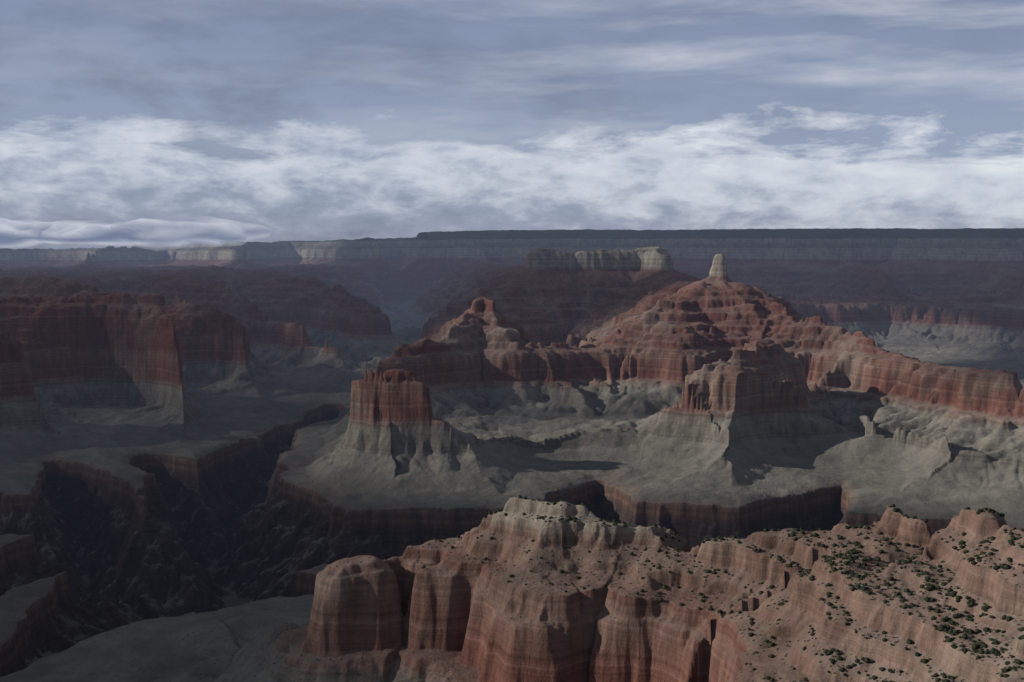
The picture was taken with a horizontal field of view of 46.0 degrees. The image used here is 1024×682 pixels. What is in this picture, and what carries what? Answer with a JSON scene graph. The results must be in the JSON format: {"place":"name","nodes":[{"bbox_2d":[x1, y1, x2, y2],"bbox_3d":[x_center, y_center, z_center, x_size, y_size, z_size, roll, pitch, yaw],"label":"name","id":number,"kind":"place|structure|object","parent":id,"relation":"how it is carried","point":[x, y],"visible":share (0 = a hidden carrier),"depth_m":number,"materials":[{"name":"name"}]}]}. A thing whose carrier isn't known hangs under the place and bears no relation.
{"place":"outdoors","nodes":[
{"label":"outdoors","id":0,"kind":"place"},
{"bbox_2d":[0,218,272,246],"bbox_3d":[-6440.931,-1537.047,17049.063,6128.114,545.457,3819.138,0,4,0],"label":"cloud","id":1,"kind":"structure","parent":0,"point":[148,232],"depth_m":16694.53,"materials":[{"name":"white"}]},
{"bbox_2d":[0,228,1023,681],"bbox_3d":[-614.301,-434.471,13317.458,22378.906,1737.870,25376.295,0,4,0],"label":"canyon terrain","id":2,"kind":"structure","parent":0,"point":[256,462],"depth_m":5548.35,"materials":[{"name":"brown stone"}]},
{"bbox_2d":[421,495,1023,681],"bbox_3d":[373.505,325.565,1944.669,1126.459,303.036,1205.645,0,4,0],"label":"shrubs","id":3,"kind":"object","parent":2,"relation":"on","point":[951,593],"visible":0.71,"depth_m":1731.69,"materials":[{"name":"green plant"}]},
{"bbox_2d":[0,0,1023,249],"label":"sky","id":4,"kind":"structure","parent":0,"point":[300,120],"materials":[{"name":"blue"}]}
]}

